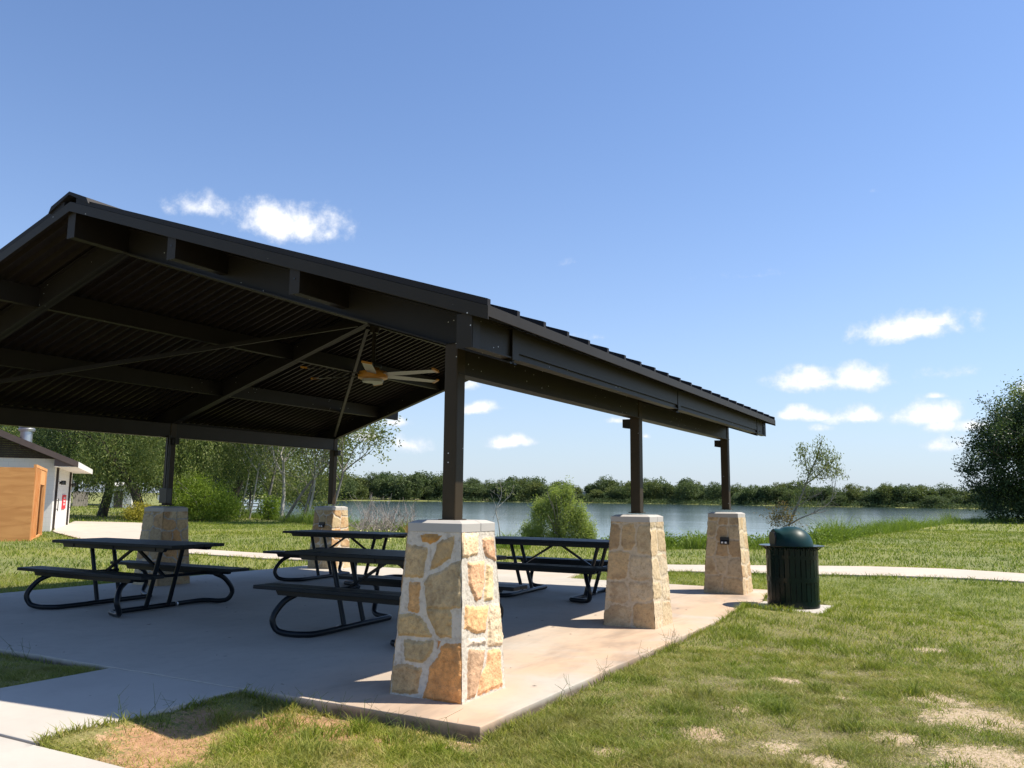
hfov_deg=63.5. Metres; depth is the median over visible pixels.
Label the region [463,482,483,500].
tree
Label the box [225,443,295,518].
sparse tree
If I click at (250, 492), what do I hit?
shade tree
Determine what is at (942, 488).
tree
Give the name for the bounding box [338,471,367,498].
tree
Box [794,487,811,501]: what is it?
tree
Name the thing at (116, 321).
picnic pavilion
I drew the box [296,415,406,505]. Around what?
sparse tree
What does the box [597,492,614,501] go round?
tree
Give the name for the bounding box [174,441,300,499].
willow tree
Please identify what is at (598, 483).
tree
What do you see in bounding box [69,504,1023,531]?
distant grass
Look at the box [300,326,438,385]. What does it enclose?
ceiling fan
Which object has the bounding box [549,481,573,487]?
tree
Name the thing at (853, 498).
tree
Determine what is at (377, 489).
tree
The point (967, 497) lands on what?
tree
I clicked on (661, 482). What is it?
tree
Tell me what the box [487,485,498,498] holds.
tree
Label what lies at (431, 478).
tree
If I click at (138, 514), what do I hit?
bush
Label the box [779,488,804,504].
tree
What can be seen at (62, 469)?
restroom building
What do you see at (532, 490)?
tree
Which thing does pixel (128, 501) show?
white shed
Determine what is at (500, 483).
bare sapling
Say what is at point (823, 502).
fallen branch
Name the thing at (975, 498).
tree
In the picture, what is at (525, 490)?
tree
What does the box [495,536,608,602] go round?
picnic table
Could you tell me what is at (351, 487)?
tree
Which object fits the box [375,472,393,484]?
tree
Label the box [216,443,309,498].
sparse tree
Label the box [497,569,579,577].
link walk
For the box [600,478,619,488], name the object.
tree
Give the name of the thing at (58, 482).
door
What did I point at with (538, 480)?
tree
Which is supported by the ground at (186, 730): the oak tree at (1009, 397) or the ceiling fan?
the oak tree at (1009, 397)
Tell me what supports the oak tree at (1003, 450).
on the ground at (186, 730)
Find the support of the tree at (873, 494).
on the ground at (186, 730)
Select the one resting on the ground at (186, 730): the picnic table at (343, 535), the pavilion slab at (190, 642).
the pavilion slab at (190, 642)
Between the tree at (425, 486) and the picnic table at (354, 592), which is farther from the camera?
the tree at (425, 486)
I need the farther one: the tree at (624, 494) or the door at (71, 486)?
the tree at (624, 494)
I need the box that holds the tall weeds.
[243,504,1018,549]
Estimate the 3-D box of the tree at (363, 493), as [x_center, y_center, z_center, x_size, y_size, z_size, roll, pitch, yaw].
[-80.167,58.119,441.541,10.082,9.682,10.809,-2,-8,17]
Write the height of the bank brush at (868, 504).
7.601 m
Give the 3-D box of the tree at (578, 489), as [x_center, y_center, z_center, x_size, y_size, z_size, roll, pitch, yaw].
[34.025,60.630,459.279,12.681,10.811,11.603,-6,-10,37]
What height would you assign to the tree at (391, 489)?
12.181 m
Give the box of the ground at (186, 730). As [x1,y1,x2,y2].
[0,492,1023,767]
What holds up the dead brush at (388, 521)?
on the ground at (186, 730)
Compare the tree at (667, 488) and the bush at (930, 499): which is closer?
the bush at (930, 499)
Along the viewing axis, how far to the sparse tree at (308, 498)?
55.48 m
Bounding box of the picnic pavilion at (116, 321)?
[0,191,775,704]
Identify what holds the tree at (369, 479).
on the ground at (186, 730)
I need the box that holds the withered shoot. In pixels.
[754,500,807,528]
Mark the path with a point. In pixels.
(92, 529)
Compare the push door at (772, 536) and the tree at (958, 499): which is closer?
the push door at (772, 536)
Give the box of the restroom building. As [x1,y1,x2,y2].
[0,426,92,531]
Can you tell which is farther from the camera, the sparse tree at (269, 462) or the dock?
the dock
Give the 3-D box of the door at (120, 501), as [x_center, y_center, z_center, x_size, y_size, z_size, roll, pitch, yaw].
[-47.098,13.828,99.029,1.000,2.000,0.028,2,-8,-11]
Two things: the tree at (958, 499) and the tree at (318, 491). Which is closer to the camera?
the tree at (958, 499)
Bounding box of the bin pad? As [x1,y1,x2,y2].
[758,601,830,612]
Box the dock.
[238,503,263,513]
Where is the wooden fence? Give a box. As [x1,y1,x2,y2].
[72,491,87,506]
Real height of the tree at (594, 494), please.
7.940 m
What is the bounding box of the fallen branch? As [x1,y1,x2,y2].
[790,470,844,524]
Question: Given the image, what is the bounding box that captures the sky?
[0,0,1023,492]
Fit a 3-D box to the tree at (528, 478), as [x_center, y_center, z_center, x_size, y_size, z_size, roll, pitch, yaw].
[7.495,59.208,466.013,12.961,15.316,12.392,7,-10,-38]
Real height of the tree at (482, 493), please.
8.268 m
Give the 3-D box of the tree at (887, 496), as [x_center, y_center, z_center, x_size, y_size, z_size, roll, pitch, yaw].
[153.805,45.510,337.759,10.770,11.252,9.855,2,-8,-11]
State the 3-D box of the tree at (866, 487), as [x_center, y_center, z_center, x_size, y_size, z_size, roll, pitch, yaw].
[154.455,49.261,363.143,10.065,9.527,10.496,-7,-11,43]
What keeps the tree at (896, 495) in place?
on the ground at (186, 730)
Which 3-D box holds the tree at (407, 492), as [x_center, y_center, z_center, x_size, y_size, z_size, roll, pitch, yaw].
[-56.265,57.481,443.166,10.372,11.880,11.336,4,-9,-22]
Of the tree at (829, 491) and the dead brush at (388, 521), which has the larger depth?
the tree at (829, 491)
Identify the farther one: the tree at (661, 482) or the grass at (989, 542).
the tree at (661, 482)
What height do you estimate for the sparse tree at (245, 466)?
12.394 m
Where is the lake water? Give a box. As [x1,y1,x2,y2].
[236,499,1021,540]
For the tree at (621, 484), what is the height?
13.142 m
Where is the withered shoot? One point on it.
(779, 517)
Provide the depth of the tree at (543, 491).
436.45 m
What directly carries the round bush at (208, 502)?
on the ground at (186, 730)
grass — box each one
[0,520,1023,586]
[0,567,1023,679]
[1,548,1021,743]
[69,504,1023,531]
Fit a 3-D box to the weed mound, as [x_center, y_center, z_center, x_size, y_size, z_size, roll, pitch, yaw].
[27.270,9.582,54.181,6.217,1.901,72.451,-6,-10,40]
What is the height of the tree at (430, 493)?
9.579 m
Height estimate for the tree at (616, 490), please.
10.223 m
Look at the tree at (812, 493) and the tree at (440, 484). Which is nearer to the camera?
the tree at (812, 493)
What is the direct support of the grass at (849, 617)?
on the ground at (186, 730)
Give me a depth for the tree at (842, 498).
344.73 m
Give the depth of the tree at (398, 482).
442.58 m
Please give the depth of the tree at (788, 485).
378.60 m
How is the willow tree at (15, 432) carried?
on the ground at (186, 730)
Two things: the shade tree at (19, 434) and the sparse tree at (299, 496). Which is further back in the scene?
the shade tree at (19, 434)
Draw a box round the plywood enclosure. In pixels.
[0,464,47,541]
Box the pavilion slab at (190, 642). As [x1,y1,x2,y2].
[0,565,766,742]
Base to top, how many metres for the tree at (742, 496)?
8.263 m
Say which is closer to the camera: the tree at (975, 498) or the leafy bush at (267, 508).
the leafy bush at (267, 508)
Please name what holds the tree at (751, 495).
on the ground at (186, 730)
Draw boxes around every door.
[54,482,58,528]
[68,486,71,523]
[113,491,122,507]
[769,532,775,543]
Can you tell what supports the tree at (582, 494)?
on the ground at (186, 730)
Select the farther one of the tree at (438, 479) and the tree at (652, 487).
the tree at (438, 479)
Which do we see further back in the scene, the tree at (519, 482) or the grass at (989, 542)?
the tree at (519, 482)
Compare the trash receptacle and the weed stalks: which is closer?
the weed stalks
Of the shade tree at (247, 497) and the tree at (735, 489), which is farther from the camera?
the tree at (735, 489)
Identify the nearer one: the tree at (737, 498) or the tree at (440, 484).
the tree at (737, 498)
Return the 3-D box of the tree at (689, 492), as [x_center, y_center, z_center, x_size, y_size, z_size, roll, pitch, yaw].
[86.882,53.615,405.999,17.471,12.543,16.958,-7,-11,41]
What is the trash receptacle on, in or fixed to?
on the bin pad
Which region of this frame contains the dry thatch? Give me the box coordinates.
[5,608,1023,767]
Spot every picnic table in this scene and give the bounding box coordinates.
[17,538,248,616]
[253,548,526,646]
[263,530,406,584]
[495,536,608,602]
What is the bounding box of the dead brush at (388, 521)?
[348,494,417,531]
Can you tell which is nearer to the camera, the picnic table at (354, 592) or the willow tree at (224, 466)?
the picnic table at (354, 592)
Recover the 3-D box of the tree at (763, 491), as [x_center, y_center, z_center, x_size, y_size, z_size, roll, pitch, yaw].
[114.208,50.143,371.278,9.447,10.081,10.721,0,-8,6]
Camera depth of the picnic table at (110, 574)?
11.31 m
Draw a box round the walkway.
[0,668,238,745]
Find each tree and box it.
[0,425,78,479]
[0,425,130,504]
[28,428,189,516]
[54,430,227,514]
[118,435,269,505]
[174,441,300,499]
[178,445,272,505]
[185,439,287,517]
[208,443,290,508]
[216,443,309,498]
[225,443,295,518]
[235,443,323,517]
[235,444,338,508]
[244,436,371,519]
[258,448,353,513]
[273,426,370,514]
[283,421,400,520]
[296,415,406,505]
[301,481,323,499]
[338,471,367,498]
[338,477,358,499]
[354,485,370,499]
[361,471,379,495]
[370,476,389,499]
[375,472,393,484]
[380,471,417,499]
[385,481,397,498]
[396,480,415,499]
[406,472,425,499]
[413,470,429,498]
[416,475,430,498]
[418,471,438,498]
[423,485,437,499]
[430,471,442,498]
[437,478,442,497]
[463,477,481,484]
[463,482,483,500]
[474,488,488,500]
[481,479,494,499]
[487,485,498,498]
[488,482,501,499]
[496,479,526,500]
[504,475,519,484]
[517,476,530,499]
[517,478,529,499]
[518,482,532,498]
[524,481,543,500]
[527,476,548,485]
[537,485,552,501]
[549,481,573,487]
[551,480,571,490]
[572,485,582,494]
[577,493,588,500]
[584,483,596,496]
[587,489,602,499]
[593,474,618,491]
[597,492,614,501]
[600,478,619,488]
[604,485,616,499]
[608,486,623,501]
[615,481,626,490]
[615,486,630,502]
[623,481,630,492]
[643,478,663,502]
[648,490,664,502]
[653,476,670,501]
[659,482,673,500]
[664,494,680,502]
[673,481,702,501]
[677,477,694,486]
[695,491,707,502]
[704,483,731,502]
[705,481,720,501]
[730,483,746,494]
[731,492,746,503]
[736,489,754,500]
[741,484,765,504]
[756,485,775,504]
[766,486,784,503]
[770,482,784,488]
[773,486,789,503]
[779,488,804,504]
[785,480,809,490]
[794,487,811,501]
[804,487,825,502]
[813,491,833,504]
[815,486,839,501]
[825,494,853,505]
[841,483,862,501]
[850,494,865,505]
[856,485,871,493]
[859,492,877,504]
[863,491,886,503]
[876,482,899,505]
[884,487,907,504]
[887,485,912,504]
[908,484,939,506]
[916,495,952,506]
[930,482,957,504]
[938,490,953,502]
[944,486,967,504]
[949,494,970,506]
[950,387,1023,522]
[960,491,978,506]
[968,492,988,504]
[985,369,1023,440]
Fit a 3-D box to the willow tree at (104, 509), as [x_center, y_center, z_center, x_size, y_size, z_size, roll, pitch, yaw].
[-31.486,3.383,64.982,12.935,14.483,12.165,3,-8,-17]
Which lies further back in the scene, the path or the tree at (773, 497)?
the tree at (773, 497)
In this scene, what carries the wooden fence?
on the ground at (186, 730)
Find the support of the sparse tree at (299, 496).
on the ground at (186, 730)
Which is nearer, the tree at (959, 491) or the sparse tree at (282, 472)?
the sparse tree at (282, 472)
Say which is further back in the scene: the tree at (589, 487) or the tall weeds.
the tree at (589, 487)
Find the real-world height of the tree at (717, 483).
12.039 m
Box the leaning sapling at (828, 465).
[788,434,850,523]
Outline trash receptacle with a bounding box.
[759,526,824,608]
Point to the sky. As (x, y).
(807, 215)
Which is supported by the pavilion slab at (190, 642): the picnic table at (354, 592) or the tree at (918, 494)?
the picnic table at (354, 592)
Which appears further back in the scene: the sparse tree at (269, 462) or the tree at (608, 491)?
the tree at (608, 491)
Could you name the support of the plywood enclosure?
on the ground at (186, 730)
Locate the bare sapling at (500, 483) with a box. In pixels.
[485,478,517,535]
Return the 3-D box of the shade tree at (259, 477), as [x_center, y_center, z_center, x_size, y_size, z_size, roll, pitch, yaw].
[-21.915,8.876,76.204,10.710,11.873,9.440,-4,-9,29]
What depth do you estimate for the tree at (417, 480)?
446.28 m
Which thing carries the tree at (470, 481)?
on the ground at (186, 730)
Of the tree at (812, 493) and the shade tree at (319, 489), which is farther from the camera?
the tree at (812, 493)
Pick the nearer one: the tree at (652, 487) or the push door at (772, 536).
the push door at (772, 536)
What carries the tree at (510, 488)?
on the ground at (186, 730)
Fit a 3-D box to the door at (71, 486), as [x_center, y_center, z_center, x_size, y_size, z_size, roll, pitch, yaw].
[-24.868,6.772,46.584,0.179,2.280,1.200,4,-9,-24]
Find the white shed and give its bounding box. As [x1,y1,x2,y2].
[110,482,133,507]
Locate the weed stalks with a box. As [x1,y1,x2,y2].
[4,605,746,741]
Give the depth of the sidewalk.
4.80 m
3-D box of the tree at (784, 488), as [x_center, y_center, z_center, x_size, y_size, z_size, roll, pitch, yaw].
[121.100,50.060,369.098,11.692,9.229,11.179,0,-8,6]
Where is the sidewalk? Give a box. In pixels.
[0,737,123,767]
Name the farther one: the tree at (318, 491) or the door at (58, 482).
the tree at (318, 491)
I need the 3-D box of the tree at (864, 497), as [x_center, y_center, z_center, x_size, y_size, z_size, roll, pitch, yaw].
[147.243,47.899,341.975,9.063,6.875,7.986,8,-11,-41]
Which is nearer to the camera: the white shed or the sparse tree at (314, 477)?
the sparse tree at (314, 477)
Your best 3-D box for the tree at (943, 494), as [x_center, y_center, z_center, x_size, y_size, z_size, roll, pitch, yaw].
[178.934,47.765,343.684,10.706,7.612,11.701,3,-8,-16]
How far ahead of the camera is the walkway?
6.23 m
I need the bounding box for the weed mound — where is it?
[600,516,1020,548]
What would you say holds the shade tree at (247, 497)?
on the ground at (186, 730)
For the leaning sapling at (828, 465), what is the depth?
31.81 m
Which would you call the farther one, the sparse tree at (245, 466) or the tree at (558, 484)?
the tree at (558, 484)
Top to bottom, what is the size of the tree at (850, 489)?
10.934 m
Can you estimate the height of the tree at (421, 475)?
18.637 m
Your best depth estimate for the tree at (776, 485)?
383.84 m
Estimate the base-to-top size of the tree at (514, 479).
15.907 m
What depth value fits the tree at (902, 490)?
334.46 m
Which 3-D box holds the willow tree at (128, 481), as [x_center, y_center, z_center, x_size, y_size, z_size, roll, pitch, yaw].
[-26.681,3.358,60.528,12.562,13.557,10.860,0,-8,3]
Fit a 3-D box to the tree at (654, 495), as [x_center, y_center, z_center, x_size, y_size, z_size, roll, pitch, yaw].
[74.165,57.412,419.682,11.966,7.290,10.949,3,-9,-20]
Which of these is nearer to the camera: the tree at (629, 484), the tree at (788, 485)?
the tree at (788, 485)
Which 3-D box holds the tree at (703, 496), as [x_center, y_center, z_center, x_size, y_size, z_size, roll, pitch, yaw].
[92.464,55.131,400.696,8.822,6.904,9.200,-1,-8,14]
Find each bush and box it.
[119,497,153,521]
[171,468,246,521]
[232,503,250,517]
[254,491,281,519]
[519,475,599,538]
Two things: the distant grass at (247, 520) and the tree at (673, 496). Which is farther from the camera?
the tree at (673, 496)
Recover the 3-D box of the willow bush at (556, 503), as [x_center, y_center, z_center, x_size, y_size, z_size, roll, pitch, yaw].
[1.694,5.311,31.059,3.549,3.808,1.966,-4,-9,29]
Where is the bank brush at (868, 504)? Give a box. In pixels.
[286,495,1012,508]
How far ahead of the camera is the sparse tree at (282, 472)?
59.58 m
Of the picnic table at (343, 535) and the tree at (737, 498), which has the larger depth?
the tree at (737, 498)
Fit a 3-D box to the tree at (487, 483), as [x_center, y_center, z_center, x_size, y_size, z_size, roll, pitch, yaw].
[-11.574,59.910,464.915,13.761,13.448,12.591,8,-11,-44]
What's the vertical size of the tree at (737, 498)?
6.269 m
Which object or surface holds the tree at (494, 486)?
on the ground at (186, 730)
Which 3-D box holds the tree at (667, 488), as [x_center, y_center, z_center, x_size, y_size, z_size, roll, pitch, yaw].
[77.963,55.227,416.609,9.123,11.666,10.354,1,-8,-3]
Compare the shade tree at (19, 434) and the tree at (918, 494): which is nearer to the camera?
the shade tree at (19, 434)
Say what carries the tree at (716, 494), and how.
on the ground at (186, 730)
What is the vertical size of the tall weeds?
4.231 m
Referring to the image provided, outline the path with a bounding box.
[53,521,1023,582]
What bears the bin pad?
on the ground at (186, 730)
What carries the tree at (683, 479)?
on the ground at (186, 730)
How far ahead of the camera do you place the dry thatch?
5.80 m

